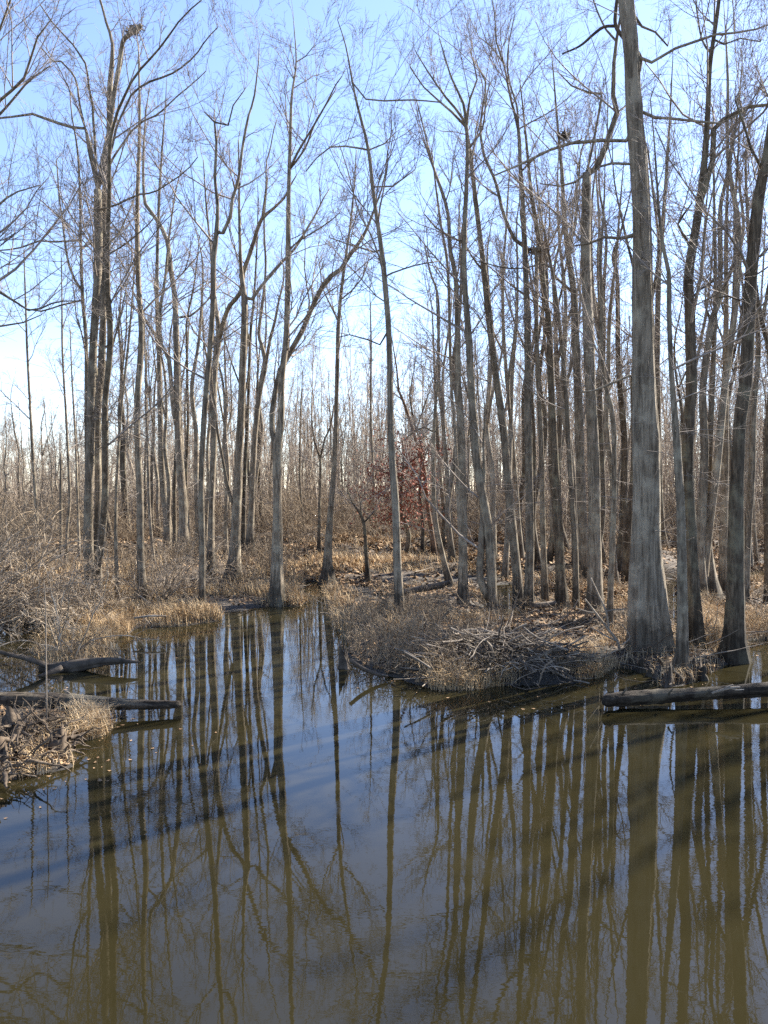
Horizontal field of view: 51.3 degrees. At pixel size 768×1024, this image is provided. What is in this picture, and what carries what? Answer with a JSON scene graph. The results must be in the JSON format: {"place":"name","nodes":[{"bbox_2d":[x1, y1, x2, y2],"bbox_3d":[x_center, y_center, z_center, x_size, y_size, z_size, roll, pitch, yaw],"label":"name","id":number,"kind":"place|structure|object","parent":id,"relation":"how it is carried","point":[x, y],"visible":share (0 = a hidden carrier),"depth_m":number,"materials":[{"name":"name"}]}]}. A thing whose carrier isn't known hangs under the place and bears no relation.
{"place":"outdoors","nodes":[
{"label":"outdoors","id":0,"kind":"place"},
{"bbox_2d":[0,492,767,781],"bbox_3d":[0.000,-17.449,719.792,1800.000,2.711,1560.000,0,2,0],"label":"ground","id":1,"kind":"structure","parent":0,"point":[229,606],"depth_m":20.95,"materials":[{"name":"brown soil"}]},
{"bbox_2d":[0,221,64,567],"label":"bare tree","id":2,"kind":"object","parent":1,"relation":"on","point":[29,398],"visible":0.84,"depth_m":25.71,"materials":[{"name":"brown plant"}]},
{"bbox_2d":[0,724,70,788],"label":"root wad","id":3,"kind":"object","parent":1,"relation":"on","point":[6,763],"visible":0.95,"depth_m":8.42,"materials":[{"name":"wood"}]},
{"bbox_2d":[0,694,89,758],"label":"root wad","id":4,"kind":"object","parent":1,"relation":"on","point":[7,719],"visible":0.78,"depth_m":9.28,"materials":[{"name":"wood"}]},
{"bbox_2d":[0,447,97,578],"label":"bare shrub","id":5,"kind":"object","parent":1,"relation":"on","point":[22,527],"visible":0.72,"depth_m":20.63,"materials":[{"name":"brown plant"}]},
{"bbox_2d":[0,471,108,585],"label":"bare shrub","id":6,"kind":"object","parent":1,"relation":"on","point":[32,547],"visible":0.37,"depth_m":22.47,"materials":[{"name":"brown plant"}]},
{"bbox_2d":[0,491,109,643],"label":"bare shrub","id":7,"kind":"object","parent":1,"relation":"on","point":[15,574],"visible":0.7,"depth_m":16.90,"materials":[{"name":"brown plant"}]},
{"bbox_2d":[36,238,84,566],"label":"bare tree","id":8,"kind":"object","parent":1,"relation":"on","point":[67,444],"visible":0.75,"depth_m":25.91,"materials":[{"name":"brown plant"}]},
{"bbox_2d":[0,525,121,623],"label":"bare shrub","id":9,"kind":"object","parent":1,"relation":"on","point":[51,576],"visible":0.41,"depth_m":18.23,"materials":[{"name":"brown plant"}]},
{"bbox_2d":[18,714,104,763],"bbox_3d":[-3.697,2.634,8.998,1.024,0.767,1.091,0,2,-17],"label":"root wad","id":10,"kind":"object","parent":1,"relation":"on","point":[62,740],"visible":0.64,"depth_m":8.99,"materials":[{"name":"wood"}]},
{"bbox_2d":[0,489,127,636],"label":"bare shrub","id":11,"kind":"object","parent":1,"relation":"on","point":[32,586],"visible":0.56,"depth_m":17.81,"materials":[{"name":"brown plant"}]},
{"bbox_2d":[0,650,138,675],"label":"fallen tree","id":12,"kind":"object","parent":1,"relation":"on","point":[82,664],"visible":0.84,"depth_m":13.20,"materials":[{"name":"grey wood"}]},
{"bbox_2d":[0,0,153,341],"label":"bare tree","id":13,"kind":"object","parent":1,"relation":"on","point":[5,239],"visible":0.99,"depth_m":15.66,"materials":[{"name":"grey plant"}]},
{"bbox_2d":[48,308,111,557],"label":"bare tree","id":14,"kind":"object","parent":1,"relation":"on","point":[77,488],"visible":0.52,"depth_m":28.88,"materials":[{"name":"brown plant"}]},
{"bbox_2d":[0,522,163,665],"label":"bare shrub","id":15,"kind":"object","parent":1,"relation":"on","point":[57,649],"visible":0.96,"depth_m":14.02,"materials":[{"name":"brown plant"}]},
{"bbox_2d":[0,36,169,525],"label":"bare tree","id":16,"kind":"object","parent":1,"relation":"on","point":[85,321],"visible":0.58,"depth_m":20.79,"materials":[{"name":"brown plant"}]},
{"bbox_2d":[17,553,155,639],"bbox_3d":[-6.168,1.748,16.331,2.507,1.821,2.286,0,2,0],"label":"bare shrub","id":17,"kind":"object","parent":1,"relation":"on","point":[64,609],"visible":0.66,"depth_m":16.53,"materials":[{"name":"brown plant"}]},
{"bbox_2d":[0,692,180,717],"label":"bank log","id":18,"kind":"object","parent":1,"relation":"on","point":[7,698],"visible":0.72,"depth_m":10.54,"materials":[{"name":"grey wood"}]},
{"bbox_2d":[61,546,158,611],"bbox_3d":[-6.406,1.762,18.477,2.416,1.997,1.922,1,2,40],"label":"bare shrub","id":19,"kind":"object","parent":1,"relation":"on","point":[96,593],"visible":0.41,"depth_m":18.49,"materials":[{"name":"brown plant"}]},
{"bbox_2d":[0,0,244,596],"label":"bare tree","id":20,"kind":"object","parent":1,"relation":"on","point":[93,446],"visible":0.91,"depth_m":19.94,"materials":[{"name":"grey plant"}]},
{"bbox_2d":[109,266,137,533],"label":"slender tree","id":21,"kind":"object","parent":1,"relation":"on","point":[123,491],"visible":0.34,"depth_m":41.95,"materials":[{"name":"brown plant"}]},
{"bbox_2d":[106,250,143,535],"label":"slender tree","id":22,"kind":"object","parent":1,"relation":"on","point":[123,461],"visible":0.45,"depth_m":42.07,"materials":[{"name":"brown plant"}]},
{"bbox_2d":[69,216,191,599],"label":"bare tree","id":23,"kind":"object","parent":1,"relation":"on","point":[117,470],"visible":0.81,"depth_m":20.94,"materials":[{"name":"brown plant"}]},
{"bbox_2d":[83,304,186,562],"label":"bare tree","id":24,"kind":"object","parent":1,"relation":"on","point":[148,363],"visible":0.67,"depth_m":28.13,"materials":[{"name":"grey plant"}]},
{"bbox_2d":[39,0,232,603],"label":"bare tree","id":25,"kind":"object","parent":1,"relation":"on","point":[139,495],"visible":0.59,"depth_m":20.89,"materials":[{"name":"grey plant"}]},
{"bbox_2d":[116,283,172,537],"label":"slender tree","id":26,"kind":"object","parent":1,"relation":"on","point":[148,346],"visible":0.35,"depth_m":41.41,"materials":[{"name":"brown plant"}]},
{"bbox_2d":[83,37,242,547],"bbox_3d":[-9.884,-9.713,36.107,6.849,23.537,6.631,1,2,36],"label":"bare tree","id":27,"kind":"object","parent":1,"relation":"on","point":[163,489],"visible":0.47,"depth_m":35.99,"materials":[{"name":"grey plant"}]},
{"bbox_2d":[132,241,200,554],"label":"slender tree","id":28,"kind":"object","parent":1,"relation":"on","point":[168,501],"visible":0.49,"depth_m":34.49,"materials":[{"name":"grey plant"}]},
{"bbox_2d":[102,521,237,605],"bbox_3d":[-5.418,1.459,20.783,3.364,2.552,3.100,1,2,18],"label":"bare shrub","id":29,"kind":"object","parent":1,"relation":"on","point":[163,594],"visible":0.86,"depth_m":20.61,"materials":[{"name":"brown plant"}]},
{"bbox_2d":[92,46,259,553],"bbox_3d":[-8.666,-8.559,33.237,6.904,21.180,4.596,0,2,0],"label":"bare tree","id":30,"kind":"object","parent":1,"relation":"on","point":[184,529],"visible":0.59,"depth_m":32.90,"materials":[{"name":"grey plant"}]},
{"bbox_2d":[160,255,203,550],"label":"slender tree","id":31,"kind":"object","parent":1,"relation":"on","point":[174,520],"visible":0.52,"depth_m":34.01,"materials":[{"name":"grey plant"}]},
{"bbox_2d":[157,206,209,524],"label":"bare tree","id":32,"kind":"object","parent":1,"relation":"on","point":[187,432],"visible":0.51,"depth_m":35.93,"materials":[{"name":"brown plant"}]},
{"bbox_2d":[123,525,248,595],"bbox_3d":[-5.548,1.630,22.508,3.039,2.583,4.182,0,2,0],"label":"bare shrub","id":33,"kind":"object","parent":1,"relation":"on","point":[185,570],"visible":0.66,"depth_m":22.66,"materials":[{"name":"brown plant"}]},
{"bbox_2d":[154,201,229,551],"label":"slender tree","id":34,"kind":"object","parent":1,"relation":"on","point":[196,448],"visible":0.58,"depth_m":33.58,"materials":[{"name":"grey plant"}]},
{"bbox_2d":[90,0,304,607],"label":"bare tree","id":35,"kind":"object","parent":1,"relation":"on","point":[200,483],"visible":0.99,"depth_m":18.52,"materials":[{"name":"brown plant"}]},
{"bbox_2d":[180,244,246,545],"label":"slender tree","id":36,"kind":"object","parent":1,"relation":"on","point":[207,472],"visible":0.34,"depth_m":36.27,"materials":[{"name":"brown plant"}]},
{"bbox_2d":[188,261,265,555],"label":"slender tree","id":37,"kind":"object","parent":1,"relation":"on","point":[226,500],"visible":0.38,"depth_m":34.62,"materials":[{"name":"grey plant"}]},
{"bbox_2d":[217,265,239,524],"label":"slender tree","id":38,"kind":"object","parent":1,"relation":"on","point":[227,457],"visible":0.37,"depth_m":46.37,"materials":[{"name":"brown plant"}]},
{"bbox_2d":[158,78,316,575],"bbox_3d":[-5.187,-6.158,26.345,4.264,16.560,6.015,-2,2,-44],"label":"bare tree","id":39,"kind":"object","parent":1,"relation":"on","point":[214,451],"visible":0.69,"depth_m":26.57,"materials":[{"name":"brown plant"}]},
{"bbox_2d":[218,154,279,550],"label":"bare tree","id":40,"kind":"object","parent":1,"relation":"on","point":[243,525],"visible":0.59,"depth_m":35.29,"materials":[{"name":"grey plant"}]},
{"bbox_2d":[207,159,297,555],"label":"bare tree","id":41,"kind":"object","parent":1,"relation":"on","point":[251,507],"visible":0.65,"depth_m":31.34,"materials":[{"name":"grey plant"}]},
{"bbox_2d":[163,105,349,582],"bbox_3d":[-3.885,-5.008,25.566,5.779,15.098,3.435,-1,2,-35],"label":"bare tree","id":42,"kind":"object","parent":1,"relation":"on","point":[235,518],"visible":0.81,"depth_m":25.16,"materials":[{"name":"brown plant"}]},
{"bbox_2d":[267,382,354,554],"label":"bare tree","id":43,"kind":"object","parent":1,"relation":"on","point":[320,457],"visible":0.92,"depth_m":32.89,"materials":[{"name":"brown plant"}]},
{"bbox_2d":[211,0,417,606],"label":"bare tree","id":44,"kind":"object","parent":1,"relation":"on","point":[277,587],"visible":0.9,"depth_m":20.66,"materials":[{"name":"grey plant"}]},
{"bbox_2d":[299,140,401,584],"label":"bare tree","id":45,"kind":"object","parent":1,"relation":"on","point":[327,569],"visible":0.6,"depth_m":24.97,"materials":[{"name":"grey plant"}]},
{"bbox_2d":[316,448,410,581],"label":"bare tree","id":46,"kind":"object","parent":1,"relation":"on","point":[367,572],"visible":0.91,"depth_m":25.36,"materials":[{"name":"brown plant"}]},
{"bbox_2d":[254,0,485,611],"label":"bare tree","id":47,"kind":"object","parent":1,"relation":"on","point":[397,565],"visible":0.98,"depth_m":16.98,"materials":[{"name":"grey plant"}]},
{"bbox_2d":[346,252,398,524],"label":"bare tree","id":48,"kind":"object","parent":1,"relation":"on","point":[370,413],"visible":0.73,"depth_m":46.64,"materials":[{"name":"grey plant"}]},
{"bbox_2d":[0,454,763,600],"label":"undergrowth","id":49,"kind":"object","parent":1,"relation":"on","point":[289,518],"visible":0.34,"depth_m":38.37,"materials":[{"name":"brown plant"}]},
{"bbox_2d":[0,268,767,530],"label":"woodland","id":50,"kind":"object","parent":1,"relation":"on","point":[493,432],"visible":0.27,"depth_m":59.58,"materials":[{"name":"brown plant"}]},
{"bbox_2d":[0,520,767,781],"bbox_3d":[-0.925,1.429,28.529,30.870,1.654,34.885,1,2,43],"label":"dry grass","id":51,"kind":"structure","parent":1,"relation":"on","point":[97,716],"depth_m":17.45,"materials":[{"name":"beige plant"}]},
{"bbox_2d":[0,530,767,689],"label":"fallen twigs","id":52,"kind":"object","parent":1,"relation":"on","point":[561,627],"depth_m":16.73,"materials":[{"name":"brown wood"}]},
{"bbox_2d":[328,422,455,553],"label":"russet oak","id":53,"kind":"object","parent":1,"relation":"on","point":[402,514],"visible":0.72,"depth_m":33.47,"materials":[{"name":"brown plant"}]},
{"bbox_2d":[367,320,446,557],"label":"bare tree","id":54,"kind":"object","parent":1,"relation":"on","point":[433,543],"visible":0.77,"depth_m":34.98,"materials":[{"name":"brown plant"}]},
{"bbox_2d":[375,360,453,586],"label":"bare tree","id":55,"kind":"object","parent":1,"relation":"on","point":[446,573],"visible":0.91,"depth_m":23.64,"materials":[{"name":"grey plant"}]},
{"bbox_2d":[405,326,440,551],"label":"slender tree","id":56,"kind":"object","parent":1,"relation":"on","point":[422,544],"visible":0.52,"depth_m":37.31,"materials":[{"name":"brown plant"}]},
{"bbox_2d":[408,249,453,550],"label":"slender tree","id":57,"kind":"object","parent":1,"relation":"on","point":[443,530],"visible":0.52,"depth_m":37.35,"materials":[{"name":"brown plant"}]},
{"bbox_2d":[325,578,543,692],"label":"wiry stalks","id":58,"kind":"object","parent":1,"relation":"on","point":[439,616],"visible":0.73,"depth_m":14.67,"materials":[{"name":"brown plant"}]},
{"bbox_2d":[404,216,477,557],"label":"bare tree","id":59,"kind":"object","parent":1,"relation":"on","point":[439,369],"visible":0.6,"depth_m":29.50,"materials":[{"name":"grey plant"}]},
{"bbox_2d":[380,31,507,604],"bbox_3d":[1.445,-4.630,19.828,2.909,14.556,2.902,-1,2,-36],"label":"bare tree","id":60,"kind":"object","parent":1,"relation":"on","point":[462,519],"visible":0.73,"depth_m":19.91,"materials":[{"name":"grey plant"}]},
{"bbox_2d":[403,241,485,551],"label":"slender tree","id":61,"kind":"object","parent":1,"relation":"on","point":[440,464],"visible":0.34,"depth_m":36.70,"materials":[{"name":"brown plant"}]},
{"bbox_2d":[413,167,487,560],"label":"slender tree","id":62,"kind":"object","parent":1,"relation":"on","point":[450,545],"visible":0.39,"depth_m":29.29,"materials":[{"name":"brown plant"}]},
{"bbox_2d":[366,92,547,524],"bbox_3d":[1.691,-4.133,20.616,4.424,13.506,4.426,0,2,0],"label":"bare tree","id":63,"kind":"object","parent":1,"relation":"on","point":[450,373],"visible":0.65,"depth_m":20.76,"materials":[{"name":"grey plant"}]},
{"bbox_2d":[332,0,602,619],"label":"bare tree","id":64,"kind":"object","parent":1,"relation":"on","point":[486,545],"visible":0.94,"depth_m":18.03,"materials":[{"name":"grey plant"}]},
{"bbox_2d":[406,12,562,606],"bbox_3d":[2.800,-5.062,20.505,3.814,15.654,4.376,-1,2,-26],"label":"bare tree","id":65,"kind":"object","parent":1,"relation":"on","point":[513,540],"visible":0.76,"depth_m":20.47,"materials":[{"name":"grey plant"}]},
{"bbox_2d":[442,173,545,559],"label":"slender tree","id":66,"kind":"object","parent":1,"relation":"on","point":[488,403],"visible":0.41,"depth_m":29.20,"materials":[{"name":"grey plant"}]},
{"bbox_2d":[457,112,533,558],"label":"bare tree","id":67,"kind":"object","parent":1,"relation":"on","point":[518,522],"visible":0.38,"depth_m":31.50,"materials":[{"name":"grey plant"}]},
{"bbox_2d":[388,611,607,690],"bbox_3d":[1.852,2.153,13.086,3.617,1.120,2.546,0,2,0],"label":"stick pile","id":68,"kind":"object","parent":1,"relation":"on","point":[534,656],"visible":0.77,"depth_m":12.72,"materials":[{"name":"grey plant"}]},
{"bbox_2d":[475,132,551,578],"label":"slender tree","id":69,"kind":"object","parent":1,"relation":"on","point":[509,389],"visible":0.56,"depth_m":26.26,"materials":[{"name":"grey plant"}]},
{"bbox_2d":[417,60,612,608],"bbox_3d":[3.616,-4.286,19.236,4.539,13.968,4.294,-1,2,-23],"label":"bare tree","id":70,"kind":"object","parent":1,"relation":"on","point":[561,592],"visible":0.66,"depth_m":19.57,"materials":[{"name":"grey plant"}]},
{"bbox_2d":[485,212,545,551],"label":"slender tree","id":71,"kind":"object","parent":1,"relation":"on","point":[521,488],"visible":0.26,"depth_m":32.46,"materials":[{"name":"brown plant"}]},
{"bbox_2d":[444,130,587,607],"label":"bare tree","id":72,"kind":"object","parent":1,"relation":"on","point":[575,585],"visible":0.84,"depth_m":19.39,"materials":[{"name":"grey plant"}]},
{"bbox_2d":[426,0,609,612],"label":"bare tree","id":73,"kind":"object","parent":1,"relation":"on","point":[529,552],"visible":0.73,"depth_m":19.30,"materials":[{"name":"grey plant"}]},
{"bbox_2d":[493,144,558,547],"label":"slender tree","id":74,"kind":"object","parent":1,"relation":"on","point":[533,442],"visible":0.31,"depth_m":29.29,"materials":[{"name":"brown plant"}]},
{"bbox_2d":[495,173,572,563],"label":"slender tree","id":75,"kind":"object","parent":1,"relation":"on","point":[537,556],"visible":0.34,"depth_m":29.66,"materials":[{"name":"brown plant"}]},
{"bbox_2d":[502,198,599,601],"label":"bare tree","id":76,"kind":"object","parent":1,"relation":"on","point":[544,578],"visible":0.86,"depth_m":19.51,"materials":[{"name":"brown plant"}]},
{"bbox_2d":[517,139,589,563],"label":"slender tree","id":77,"kind":"object","parent":1,"relation":"on","point":[550,552],"visible":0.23,"depth_m":29.01,"materials":[{"name":"brown plant"}]},
{"bbox_2d":[503,91,611,564],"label":"slender tree","id":78,"kind":"object","parent":1,"relation":"on","point":[563,277],"visible":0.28,"depth_m":28.19,"materials":[{"name":"brown plant"}]},
{"bbox_2d":[519,157,609,550],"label":"slender tree","id":79,"kind":"object","parent":1,"relation":"on","point":[559,428],"visible":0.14,"depth_m":33.48,"materials":[{"name":"brown plant"}]},
{"bbox_2d":[369,0,767,654],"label":"swamp tree","id":80,"kind":"object","parent":1,"relation":"on","point":[647,618],"visible":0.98,"depth_m":13.75,"materials":[{"name":"grey plant"}]},
{"bbox_2d":[518,0,627,581],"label":"bare tree","id":81,"kind":"object","parent":1,"relation":"on","point":[581,496],"visible":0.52,"depth_m":22.52,"materials":[{"name":"grey plant"}]},
{"bbox_2d":[469,0,684,613],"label":"bare tree","id":82,"kind":"object","parent":1,"relation":"on","point":[594,568],"visible":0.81,"depth_m":18.53,"materials":[{"name":"grey plant"}]},
{"bbox_2d":[559,95,632,545],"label":"slender tree","id":83,"kind":"object","parent":1,"relation":"on","point":[602,461],"visible":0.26,"depth_m":27.03,"materials":[{"name":"brown plant"}]},
{"bbox_2d":[555,114,660,581],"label":"slender tree","id":84,"kind":"object","parent":1,"relation":"on","point":[606,408],"visible":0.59,"depth_m":23.21,"materials":[{"name":"grey plant"}]},
{"bbox_2d":[557,94,659,517],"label":"slender tree","id":85,"kind":"object","parent":1,"relation":"on","point":[598,379],"visible":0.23,"depth_m":24.45,"materials":[{"name":"brown plant"}]},
{"bbox_2d":[545,89,673,627],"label":"bare tree","id":86,"kind":"object","parent":1,"relation":"on","point":[610,596],"visible":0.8,"depth_m":16.02,"materials":[{"name":"grey plant"}]},
{"bbox_2d":[591,98,675,583],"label":"slender tree","id":87,"kind":"object","parent":1,"relation":"on","point":[626,548],"visible":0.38,"depth_m":23.62,"materials":[{"name":"grey plant"}]},
{"bbox_2d":[593,166,717,572],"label":"bare tree","id":88,"kind":"object","parent":1,"relation":"on","point":[623,487],"visible":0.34,"depth_m":25.74,"materials":[{"name":"grey plant"}]},
{"bbox_2d":[550,47,767,674],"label":"bare tree","id":89,"kind":"object","parent":1,"relation":"on","point":[682,655],"visible":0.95,"depth_m":12.70,"materials":[{"name":"brown plant"}]},
{"bbox_2d":[575,0,767,664],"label":"bare tree","id":90,"kind":"object","parent":1,"relation":"on","point":[734,615],"visible":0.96,"depth_m":13.45,"materials":[{"name":"grey plant"}]},
{"bbox_2d":[610,24,732,548],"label":"bare tree","id":91,"kind":"object","parent":1,"relation":"on","point":[663,534],"visible":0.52,"depth_m":35.20,"materials":[{"name":"brown plant"}]},
{"bbox_2d":[619,129,740,532],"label":"slender tree","id":92,"kind":"object","parent":1,"relation":"on","point":[704,323],"visible":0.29,"depth_m":22.85,"materials":[{"name":"brown plant"}]},
{"bbox_2d":[613,0,767,648],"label":"bare tree","id":93,"kind":"object","parent":1,"relation":"on","point":[695,621],"visible":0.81,"depth_m":13.82,"materials":[{"name":"grey plant"}]},
{"bbox_2d":[630,26,767,596],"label":"bare tree","id":94,"kind":"object","parent":1,"relation":"on","point":[701,514],"visible":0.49,"depth_m":20.04,"materials":[{"name":"grey plant"}]},
{"bbox_2d":[652,81,758,600],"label":"bare tree","id":95,"kind":"object","parent":1,"relation":"on","point":[713,584],"visible":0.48,"depth_m":20.21,"materials":[{"name":"grey plant"}]},
{"bbox_2d":[663,0,767,585],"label":"slender tree","id":96,"kind":"object","parent":1,"relation":"on","point":[717,460],"visible":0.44,"depth_m":20.04,"materials":[{"name":"grey plant"}]},
{"bbox_2d":[674,88,765,595],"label":"bare tree","id":97,"kind":"object","parent":1,"relation":"on","point":[722,560],"visible":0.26,"depth_m":20.99,"materials":[{"name":"grey plant"}]},
{"bbox_2d":[712,44,767,602],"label":"slender tree","id":98,"kind":"object","parent":1,"relation":"on","point":[750,489],"visible":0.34,"depth_m":20.19,"materials":[{"name":"grey plant"}]},
{"bbox_2d":[719,87,767,566],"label":"bare tree","id":99,"kind":"object","parent":1,"relation":"on","point":[747,451],"visible":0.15,"depth_m":29.99,"materials":[{"name":"brown plant"}]},
{"bbox_2d":[730,65,767,602],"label":"slender tree","id":100,"kind":"object","parent":1,"relation":"on","point":[765,480],"visible":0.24,"depth_m":20.19,"materials":[{"name":"brown plant"}]},
{"bbox_2d":[0,571,767,1023],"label":"water","id":101,"kind":"structure","parent":0,"point":[302,831],"depth_m":6.72,"materials":[{"name":"brown liquid"}]},
{"bbox_2d":[602,682,767,706],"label":"floating log","id":102,"kind":"object","parent":101,"relation":"on","point":[624,698],"visible":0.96,"depth_m":11.05,"materials":[{"name":"grey wood"}]},
{"bbox_2d":[0,0,767,491],"label":"sky","id":103,"kind":"structure","parent":0,"point":[10,348],"materials":[{"name":"blue"}]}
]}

